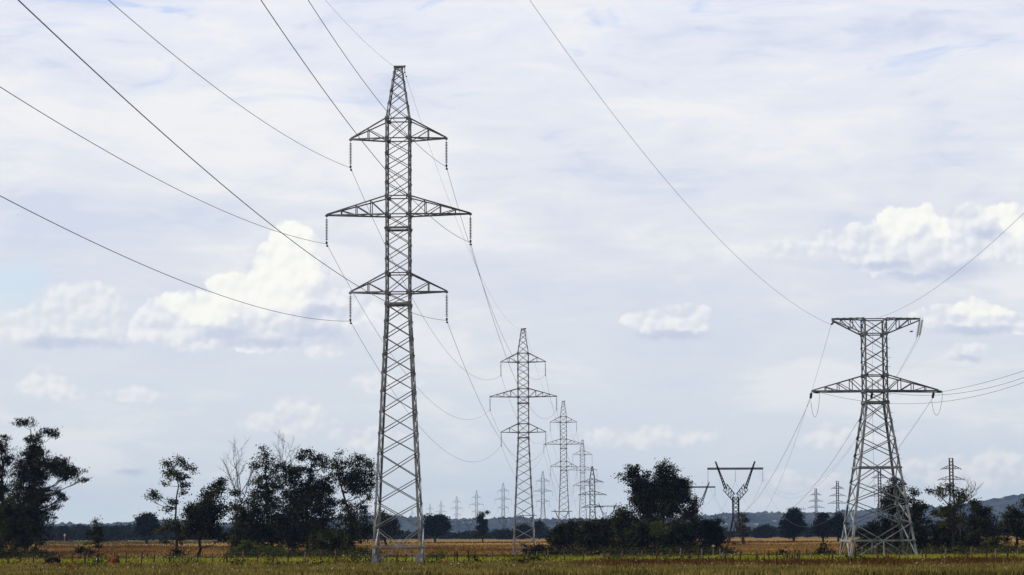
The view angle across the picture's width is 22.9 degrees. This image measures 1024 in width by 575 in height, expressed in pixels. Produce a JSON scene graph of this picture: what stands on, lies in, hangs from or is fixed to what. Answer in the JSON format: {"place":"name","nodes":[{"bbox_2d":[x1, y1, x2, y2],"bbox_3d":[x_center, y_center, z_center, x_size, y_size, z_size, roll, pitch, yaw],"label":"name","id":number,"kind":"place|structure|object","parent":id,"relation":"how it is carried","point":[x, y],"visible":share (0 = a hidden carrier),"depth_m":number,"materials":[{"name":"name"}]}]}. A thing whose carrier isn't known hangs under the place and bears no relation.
{"place":"outdoors","nodes":[
{"label":"outdoors","id":0,"kind":"place"},
{"bbox_2d":[9,539,532,548],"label":"pale meadow","id":1,"kind":"structure","parent":0,"point":[83,542],"depth_m":921.59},
{"bbox_2d":[0,551,1012,570],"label":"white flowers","id":2,"kind":"object","parent":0,"point":[452,561],"visible":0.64,"depth_m":181.41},
{"bbox_2d":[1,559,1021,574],"bbox_3d":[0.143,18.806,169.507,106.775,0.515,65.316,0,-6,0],"label":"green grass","id":3,"kind":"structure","parent":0,"point":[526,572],"depth_m":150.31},
{"bbox_2d":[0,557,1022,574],"bbox_3d":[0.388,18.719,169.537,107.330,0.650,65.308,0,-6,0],"label":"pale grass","id":4,"kind":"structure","parent":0,"point":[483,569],"depth_m":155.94,"materials":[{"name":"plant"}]},
{"bbox_2d":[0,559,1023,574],"bbox_3d":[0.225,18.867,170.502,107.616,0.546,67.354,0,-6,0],"label":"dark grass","id":5,"kind":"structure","parent":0,"point":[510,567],"depth_m":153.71,"materials":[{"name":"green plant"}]},
{"bbox_2d":[0,0,1023,523],"label":"sky","id":6,"kind":"structure","parent":0,"point":[856,156],"materials":[{"name":"white"}]},
{"bbox_2d":[7,541,1023,557],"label":"meadow grass","id":7,"kind":"structure","parent":0,"point":[741,547],"depth_m":583.13,"materials":[{"name":"plant"}]},
{"bbox_2d":[7,536,1023,556],"bbox_3d":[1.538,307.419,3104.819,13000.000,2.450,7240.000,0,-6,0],"label":"ground","id":8,"kind":"structure","parent":0,"point":[816,538],"depth_m":953.05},
{"bbox_2d":[0,434,17,552],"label":"pine tree","id":9,"kind":"object","parent":8,"relation":"on","point":[5,459],"visible":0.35,"depth_m":443.67,"materials":[{"name":"green plant"}]},
{"bbox_2d":[0,549,45,558],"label":"bush","id":10,"kind":"object","parent":8,"relation":"on","point":[18,554],"visible":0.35,"depth_m":337.83,"materials":[{"name":"green plant"}]},
{"bbox_2d":[0,547,61,557],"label":"weed clumps","id":11,"kind":"object","parent":8,"relation":"on","point":[43,552],"visible":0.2,"depth_m":396.35,"materials":[{"name":"green plant"}]},
{"bbox_2d":[0,416,91,552],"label":"pine tree","id":12,"kind":"object","parent":8,"relation":"on","point":[23,519],"visible":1,"depth_m":428.02,"materials":[{"name":"green plant"}]},
{"bbox_2d":[57,525,73,540],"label":"tree","id":13,"kind":"object","parent":8,"relation":"on","point":[62,530],"visible":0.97,"depth_m":1143.62,"materials":[{"name":"green plant"}]},
{"bbox_2d":[73,545,104,556],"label":"bush","id":14,"kind":"object","parent":8,"relation":"on","point":[80,551],"visible":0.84,"depth_m":392.68,"materials":[{"name":"green plant"}]},
{"bbox_2d":[80,515,110,551],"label":"conifer tree","id":15,"kind":"object","parent":8,"relation":"on","point":[98,539],"visible":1,"depth_m":397.90,"materials":[{"name":"green plant"}]},
{"bbox_2d":[107,526,122,540],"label":"tree","id":16,"kind":"object","parent":8,"relation":"on","point":[115,533],"visible":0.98,"depth_m":1143.32,"materials":[{"name":"green plant"}]},
{"bbox_2d":[133,510,160,543],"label":"tree","id":17,"kind":"object","parent":8,"relation":"on","point":[145,523],"visible":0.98,"depth_m":894.60,"materials":[{"name":"green plant"}]},
{"bbox_2d":[141,453,199,549],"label":"tree","id":18,"kind":"object","parent":8,"relation":"on","point":[175,521],"visible":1,"depth_m":398.51,"materials":[{"name":"green plant"}]},
{"bbox_2d":[165,547,191,556],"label":"bush","id":19,"kind":"object","parent":8,"relation":"on","point":[176,551],"visible":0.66,"depth_m":382.72,"materials":[{"name":"green plant"}]},
{"bbox_2d":[175,476,233,555],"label":"tree","id":20,"kind":"object","parent":8,"relation":"on","point":[204,515],"visible":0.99,"depth_m":407.80,"materials":[{"name":"green plant"}]},
{"bbox_2d":[224,486,257,547],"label":"tree","id":21,"kind":"object","parent":8,"relation":"on","point":[241,516],"visible":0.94,"depth_m":425.74,"materials":[{"name":"green plant"}]},
{"bbox_2d":[219,434,270,540],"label":"bare tree","id":22,"kind":"object","parent":8,"relation":"on","point":[238,470],"visible":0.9,"depth_m":433.01,"materials":[{"name":"grey plant"}]},
{"bbox_2d":[228,537,288,555],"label":"bush","id":23,"kind":"object","parent":8,"relation":"on","point":[245,545],"visible":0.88,"depth_m":382.61,"materials":[{"name":"green plant"}]},
{"bbox_2d":[237,445,303,547],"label":"tree","id":24,"kind":"object","parent":8,"relation":"on","point":[276,523],"visible":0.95,"depth_m":427.88,"materials":[{"name":"green plant"}]},
{"bbox_2d":[274,432,300,504],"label":"bare tree","id":25,"kind":"object","parent":8,"relation":"on","point":[281,440],"visible":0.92,"depth_m":439.72,"materials":[{"name":"grey plant"}]},
{"bbox_2d":[274,460,322,549],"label":"tree","id":26,"kind":"object","parent":8,"relation":"on","point":[297,501],"visible":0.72,"depth_m":433.07,"materials":[{"name":"green plant"}]},
{"bbox_2d":[222,545,387,556],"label":"weed clumps","id":27,"kind":"object","parent":8,"relation":"on","point":[294,552],"visible":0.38,"depth_m":378.86,"materials":[{"name":"green plant"}]},
{"bbox_2d":[294,447,346,548],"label":"tree","id":28,"kind":"object","parent":8,"relation":"on","point":[322,509],"visible":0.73,"depth_m":438.21,"materials":[{"name":"green plant"}]},
{"bbox_2d":[301,527,359,553],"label":"bush","id":29,"kind":"object","parent":8,"relation":"on","point":[324,539],"visible":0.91,"depth_m":397.45,"materials":[{"name":"green plant"}]},
{"bbox_2d":[319,448,381,550],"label":"tree","id":30,"kind":"object","parent":8,"relation":"on","point":[354,525],"visible":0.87,"depth_m":443.20,"materials":[{"name":"green plant"}]},
{"bbox_2d":[368,509,403,544],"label":"tree","id":31,"kind":"object","parent":8,"relation":"on","point":[390,528],"visible":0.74,"depth_m":755.75,"materials":[{"name":"green plant"}]},
{"bbox_2d":[325,65,471,562],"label":"pylon","id":32,"kind":"object","parent":8,"relation":"on","point":[388,228],"visible":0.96,"depth_m":203.97,"materials":[{"name":"metal"}]},
{"bbox_2d":[0,87,325,243],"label":"power cable","id":33,"kind":"object","parent":32,"relation":"attached to","point":[141,170],"visible":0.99,"depth_m":124.41,"materials":[{"name":"metal"}]},
{"bbox_2d":[0,196,332,320],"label":"power cable","id":34,"kind":"object","parent":32,"relation":"attached to","point":[144,265],"visible":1,"depth_m":115.16,"materials":[{"name":"metal"}]},
{"bbox_2d":[18,0,439,319],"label":"power cable","id":35,"kind":"object","parent":32,"relation":"attached to","point":[182,150],"visible":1,"depth_m":78.96,"materials":[{"name":"metal"}]},
{"bbox_2d":[109,0,349,167],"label":"power cable","id":36,"kind":"object","parent":32,"relation":"attached to","point":[210,83],"visible":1,"depth_m":135.13,"materials":[{"name":"metal"}]},
{"bbox_2d":[261,0,468,241],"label":"power cable","id":37,"kind":"object","parent":32,"relation":"attached to","point":[343,116],"visible":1,"depth_m":106.79,"materials":[{"name":"metal"}]},
{"bbox_2d":[308,0,445,166],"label":"power cable","id":38,"kind":"object","parent":32,"relation":"attached to","point":[364,82],"visible":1,"depth_m":135.33,"materials":[{"name":"metal"}]},
{"bbox_2d":[328,247,489,419],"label":"power cable","id":39,"kind":"object","parent":32,"relation":"attached to","point":[389,351],"visible":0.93,"depth_m":247.46,"materials":[{"name":"metal"}]},
{"bbox_2d":[446,167,542,379],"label":"power cable","id":40,"kind":"object","parent":32,"relation":"attached to","point":[478,272],"visible":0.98,"depth_m":243.50,"materials":[{"name":"metal"}]},
{"bbox_2d":[471,245,555,418],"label":"power cable","id":41,"kind":"object","parent":32,"relation":"attached to","point":[498,335],"visible":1,"depth_m":244.18,"materials":[{"name":"metal"}]},
{"bbox_2d":[421,513,452,542],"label":"tree","id":42,"kind":"object","parent":8,"relation":"on","point":[436,525],"visible":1,"depth_m":894.71,"materials":[{"name":"green plant"}]},
{"bbox_2d":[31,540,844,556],"bbox_3d":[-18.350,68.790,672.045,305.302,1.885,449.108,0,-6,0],"label":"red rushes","id":43,"kind":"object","parent":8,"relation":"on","point":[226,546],"visible":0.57,"depth_m":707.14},
{"bbox_2d":[425,546,451,558],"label":"bush","id":44,"kind":"object","parent":8,"relation":"on","point":[434,556],"visible":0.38,"depth_m":213.65,"materials":[{"name":"green plant"}]},
{"bbox_2d":[469,491,483,531],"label":"pylon","id":45,"kind":"object","parent":8,"relation":"on","point":[475,497],"visible":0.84,"depth_m":2106.56,"materials":[{"name":"metal"}]},
{"bbox_2d":[473,510,490,541],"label":"conifer tree","id":46,"kind":"object","parent":8,"relation":"on","point":[482,528],"visible":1,"depth_m":875.53,"materials":[{"name":"green plant"}]},
{"bbox_2d":[2,549,974,566],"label":"weed clumps","id":47,"kind":"object","parent":8,"relation":"on","point":[431,561],"visible":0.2,"depth_m":201.14,"materials":[{"name":"green plant"}]},
{"bbox_2d":[496,483,511,528],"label":"pylon","id":48,"kind":"object","parent":8,"relation":"on","point":[504,499],"visible":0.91,"depth_m":1798.05,"materials":[{"name":"metal"}]},
{"bbox_2d":[0,548,1009,564],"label":"weed clumps","id":49,"kind":"object","parent":8,"relation":"on","point":[470,556],"visible":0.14,"depth_m":208.29,"materials":[{"name":"green plant"}]},
{"bbox_2d":[494,528,515,538],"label":"tree","id":50,"kind":"object","parent":8,"relation":"on","point":[506,533],"visible":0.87,"depth_m":1143.24,"materials":[{"name":"green plant"}]},
{"bbox_2d":[3,547,1018,564],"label":"wire fence","id":51,"kind":"object","parent":8,"relation":"on","point":[492,552],"visible":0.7,"depth_m":204.16,"materials":[{"name":"metal"}]},
{"bbox_2d":[0,552,1022,559],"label":"olive weeds","id":52,"kind":"object","parent":8,"relation":"on","point":[69,558],"visible":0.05,"depth_m":278.01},
{"bbox_2d":[0,553,1023,564],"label":"lush weeds","id":53,"kind":"object","parent":8,"relation":"on","point":[134,560],"visible":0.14,"depth_m":214.08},
{"bbox_2d":[0,557,1023,574],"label":"straw grass","id":54,"kind":"structure","parent":8,"relation":"on","point":[784,571],"depth_m":152.26,"materials":[{"name":"plant"}]},
{"bbox_2d":[2,551,1023,558],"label":"dark scrub","id":55,"kind":"object","parent":8,"relation":"on","point":[529,556],"visible":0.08,"depth_m":289.80,"materials":[{"name":"green plant"}]},
{"bbox_2d":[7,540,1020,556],"bbox_3d":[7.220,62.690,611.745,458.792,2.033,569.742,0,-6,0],"label":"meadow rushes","id":56,"kind":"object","parent":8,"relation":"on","point":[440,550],"visible":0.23,"depth_m":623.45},
{"bbox_2d":[13,551,1016,564],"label":"weed clumps","id":57,"kind":"object","parent":8,"relation":"on","point":[35,561],"visible":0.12,"depth_m":208.44,"materials":[{"name":"plant"}]},
{"bbox_2d":[13,547,1021,557],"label":"wire fence","id":58,"kind":"object","parent":8,"relation":"on","point":[615,550],"visible":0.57,"depth_m":262.02,"materials":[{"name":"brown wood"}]},
{"bbox_2d":[22,552,1020,568],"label":"weed clumps","id":59,"kind":"object","parent":8,"relation":"on","point":[250,562],"visible":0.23,"depth_m":189.06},
{"bbox_2d":[510,521,532,538],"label":"tree","id":60,"kind":"object","parent":8,"relation":"on","point":[523,528],"visible":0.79,"depth_m":1143.39,"materials":[{"name":"green plant"}]},
{"bbox_2d":[489,328,556,554],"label":"pylon","id":61,"kind":"object","parent":8,"relation":"on","point":[518,432],"visible":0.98,"depth_m":441.85,"materials":[{"name":"metal"}]},
{"bbox_2d":[34,523,1023,540],"bbox_3d":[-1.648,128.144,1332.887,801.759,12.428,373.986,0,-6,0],"label":"wood","id":62,"kind":"object","parent":8,"relation":"on","point":[127,532],"visible":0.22,"depth_m":1239.64,"materials":[{"name":"green plant"}]},
{"bbox_2d":[519,542,555,554],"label":"bush","id":63,"kind":"object","parent":8,"relation":"on","point":[535,548],"visible":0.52,"depth_m":417.47,"materials":[{"name":"green plant"}]},
{"bbox_2d":[534,519,546,538],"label":"tree","id":64,"kind":"object","parent":8,"relation":"on","point":[539,525],"visible":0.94,"depth_m":1143.98,"materials":[{"name":"green plant"}]},
{"bbox_2d":[535,471,550,526],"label":"pylon","id":65,"kind":"object","parent":8,"relation":"on","point":[542,491],"visible":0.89,"depth_m":1481.97,"materials":[{"name":"metal"}]},
{"bbox_2d":[545,519,580,549],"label":"bush","id":66,"kind":"object","parent":8,"relation":"on","point":[562,534],"visible":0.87,"depth_m":437.21,"materials":[{"name":"green plant"}]},
{"bbox_2d":[543,401,583,524],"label":"pylon","id":67,"kind":"object","parent":8,"relation":"on","point":[566,444],"visible":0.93,"depth_m":747.49,"materials":[{"name":"metal"}]},
{"bbox_2d":[569,440,595,526],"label":"pylon","id":68,"kind":"object","parent":8,"relation":"on","point":[581,466],"visible":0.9,"depth_m":1023.57,"materials":[{"name":"metal"}]},
{"bbox_2d":[578,466,606,520],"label":"pylon","id":69,"kind":"object","parent":8,"relation":"on","point":[590,504],"visible":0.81,"depth_m":1325.18,"materials":[{"name":"metal"}]},
{"bbox_2d":[572,512,617,549],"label":"bush","id":70,"kind":"object","parent":8,"relation":"on","point":[593,532],"visible":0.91,"depth_m":433.13,"materials":[{"name":"green plant"}]},
{"bbox_2d":[595,503,619,527],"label":"portal pylon","id":71,"kind":"object","parent":8,"relation":"on","point":[604,515],"visible":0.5,"depth_m":1560.47,"materials":[{"name":"grey metal"}]},
{"bbox_2d":[606,502,643,539],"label":"bush","id":72,"kind":"object","parent":8,"relation":"on","point":[622,519],"visible":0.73,"depth_m":439.37,"materials":[{"name":"green plant"}]},
{"bbox_2d":[610,464,664,547],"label":"tree","id":73,"kind":"object","parent":8,"relation":"on","point":[644,499],"visible":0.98,"depth_m":443.00,"materials":[{"name":"green plant"}]},
{"bbox_2d":[538,541,738,554],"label":"weed clumps","id":74,"kind":"object","parent":8,"relation":"on","point":[579,550],"visible":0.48,"depth_m":382.74,"materials":[{"name":"green plant"}]},
{"bbox_2d":[606,511,673,550],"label":"bush","id":75,"kind":"object","parent":8,"relation":"on","point":[640,536],"visible":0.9,"depth_m":430.89,"materials":[{"name":"green plant"}]},
{"bbox_2d":[646,521,673,547],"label":"tree","id":76,"kind":"object","parent":8,"relation":"on","point":[658,527],"visible":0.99,"depth_m":427.73,"materials":[{"name":"green plant"}]},
{"bbox_2d":[650,458,702,526],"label":"tree","id":77,"kind":"object","parent":8,"relation":"on","point":[677,490],"visible":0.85,"depth_m":447.88,"materials":[{"name":"green plant"}]},
{"bbox_2d":[658,514,703,549],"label":"bush","id":78,"kind":"object","parent":8,"relation":"on","point":[681,534],"visible":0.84,"depth_m":434.93,"materials":[{"name":"green plant"}]},
{"bbox_2d":[687,482,714,539],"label":"portal pylon","id":79,"kind":"object","parent":8,"relation":"on","point":[707,486],"visible":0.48,"depth_m":949.62,"materials":[{"name":"grey metal"}]},
{"bbox_2d":[692,515,729,548],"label":"bush","id":80,"kind":"object","parent":8,"relation":"on","point":[710,530],"visible":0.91,"depth_m":433.31,"materials":[{"name":"green plant"}]},
{"bbox_2d":[707,461,762,544],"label":"portal pylon","id":81,"kind":"object","parent":8,"relation":"on","point":[734,501],"visible":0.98,"depth_m":702.76,"materials":[{"name":"grey metal"}]},
{"bbox_2d":[734,511,750,542],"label":"conifer tree","id":82,"kind":"object","parent":8,"relation":"on","point":[744,520],"visible":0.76,"depth_m":756.25,"materials":[{"name":"green plant"}]},
{"bbox_2d":[751,523,777,537],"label":"tree","id":83,"kind":"object","parent":8,"relation":"on","point":[765,531],"visible":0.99,"depth_m":1143.27,"materials":[{"name":"green plant"}]},
{"bbox_2d":[562,556,1023,566],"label":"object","id":84,"kind":"object","parent":8,"relation":"on","point":[597,561],"visible":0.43,"depth_m":177.81,"materials":[{"name":"plant"}]},
{"bbox_2d":[778,506,809,540],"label":"tree","id":85,"kind":"object","parent":8,"relation":"on","point":[792,522],"visible":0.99,"depth_m":845.13,"materials":[{"name":"green plant"}]},
{"bbox_2d":[808,488,820,519],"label":"pylon","id":86,"kind":"object","parent":8,"relation":"on","point":[815,505],"visible":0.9,"depth_m":2222.10,"materials":[{"name":"metal"}]},
{"bbox_2d":[810,540,836,553],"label":"bush","id":87,"kind":"object","parent":8,"relation":"on","point":[824,550],"visible":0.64,"depth_m":328.02,"materials":[{"name":"green plant"}]},
{"bbox_2d":[808,510,839,540],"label":"tree","id":88,"kind":"object","parent":8,"relation":"on","point":[824,528],"visible":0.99,"depth_m":845.06,"materials":[{"name":"green plant"}]},
{"bbox_2d":[828,481,845,513],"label":"pylon","id":89,"kind":"object","parent":8,"relation":"on","point":[836,495],"visible":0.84,"depth_m":1908.15,"materials":[{"name":"metal"}]},
{"bbox_2d":[829,511,849,540],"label":"tree","id":90,"kind":"object","parent":8,"relation":"on","point":[839,518],"visible":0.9,"depth_m":845.19,"materials":[{"name":"green plant"}]},
{"bbox_2d":[851,513,897,552],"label":"bush","id":91,"kind":"object","parent":8,"relation":"on","point":[873,528],"visible":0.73,"depth_m":429.30,"materials":[{"name":"green plant"}]},
{"bbox_2d":[809,317,942,556],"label":"pylon","id":92,"kind":"object","parent":8,"relation":"on","point":[866,390],"visible":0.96,"depth_m":219.72,"materials":[{"name":"metal"}]},
{"bbox_2d":[531,2,830,324],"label":"power cable","id":93,"kind":"object","parent":92,"relation":"attached to","point":[647,157],"visible":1,"depth_m":145.36,"materials":[{"name":"metal"}]},
{"bbox_2d":[820,382,1023,403],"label":"power cable","id":94,"kind":"object","parent":92,"relation":"attached to","point":[922,403],"visible":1,"depth_m":212.46,"materials":[{"name":"metal"}]},
{"bbox_2d":[869,469,886,526],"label":"pylon","id":95,"kind":"object","parent":8,"relation":"on","point":[878,486],"visible":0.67,"depth_m":1539.99,"materials":[{"name":"metal"}]},
{"bbox_2d":[876,476,910,547],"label":"tree","id":96,"kind":"object","parent":8,"relation":"on","point":[893,511],"visible":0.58,"depth_m":423.08,"materials":[{"name":"green plant"}]},
{"bbox_2d":[878,516,909,547],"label":"bush","id":97,"kind":"object","parent":8,"relation":"on","point":[897,534],"visible":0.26,"depth_m":433.22,"materials":[{"name":"green plant"}]},
{"bbox_2d":[895,520,933,548],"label":"bush","id":98,"kind":"object","parent":8,"relation":"on","point":[920,534],"visible":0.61,"depth_m":424.94,"materials":[{"name":"green plant"}]},
{"bbox_2d":[897,485,935,532],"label":"tree","id":99,"kind":"object","parent":8,"relation":"on","point":[916,509],"visible":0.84,"depth_m":427.95,"materials":[{"name":"green plant"}]},
{"bbox_2d":[845,541,1023,553],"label":"weed clumps","id":100,"kind":"object","parent":8,"relation":"on","point":[954,549],"visible":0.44,"depth_m":382.88,"materials":[{"name":"green plant"}]},
{"bbox_2d":[925,519,967,548],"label":"bush","id":101,"kind":"object","parent":8,"relation":"on","point":[942,536],"visible":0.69,"depth_m":423.02,"materials":[{"name":"green plant"}]},
{"bbox_2d":[924,480,978,547],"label":"tree","id":102,"kind":"object","parent":8,"relation":"on","point":[950,514],"visible":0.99,"depth_m":418.05,"materials":[{"name":"green plant"}]},
{"bbox_2d":[938,458,967,524],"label":"pylon","id":103,"kind":"object","parent":8,"relation":"on","point":[952,471],"visible":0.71,"depth_m":1186.44,"materials":[{"name":"metal"}]},
{"bbox_2d":[959,477,983,545],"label":"bare tree","id":104,"kind":"object","parent":8,"relation":"on","point":[970,497],"visible":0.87,"depth_m":422.45,"materials":[{"name":"brown plant"}]},
{"bbox_2d":[956,526,989,549],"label":"bush","id":105,"kind":"object","parent":8,"relation":"on","point":[973,538],"visible":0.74,"depth_m":421.17,"materials":[{"name":"green plant"}]},
{"bbox_2d":[953,496,1008,538],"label":"tree","id":106,"kind":"object","parent":8,"relation":"on","point":[977,511],"visible":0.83,"depth_m":427.59,"materials":[{"name":"green plant"}]},
{"bbox_2d":[979,535,1014,549],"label":"bush","id":107,"kind":"object","parent":8,"relation":"on","point":[996,542],"visible":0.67,"depth_m":397.62,"materials":[{"name":"green plant"}]},
{"bbox_2d":[995,494,1023,547],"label":"tree","id":108,"kind":"object","parent":8,"relation":"on","point":[1012,522],"visible":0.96,"depth_m":432.55,"materials":[{"name":"green plant"}]},
{"bbox_2d":[44,494,1023,537],"bbox_3d":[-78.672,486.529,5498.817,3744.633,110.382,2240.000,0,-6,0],"label":"hills","id":109,"kind":"structure","parent":0,"point":[1002,503],"depth_m":5035.73,"materials":[{"name":"grass"},{"name":"tree foliage"},{"name":"soil"}]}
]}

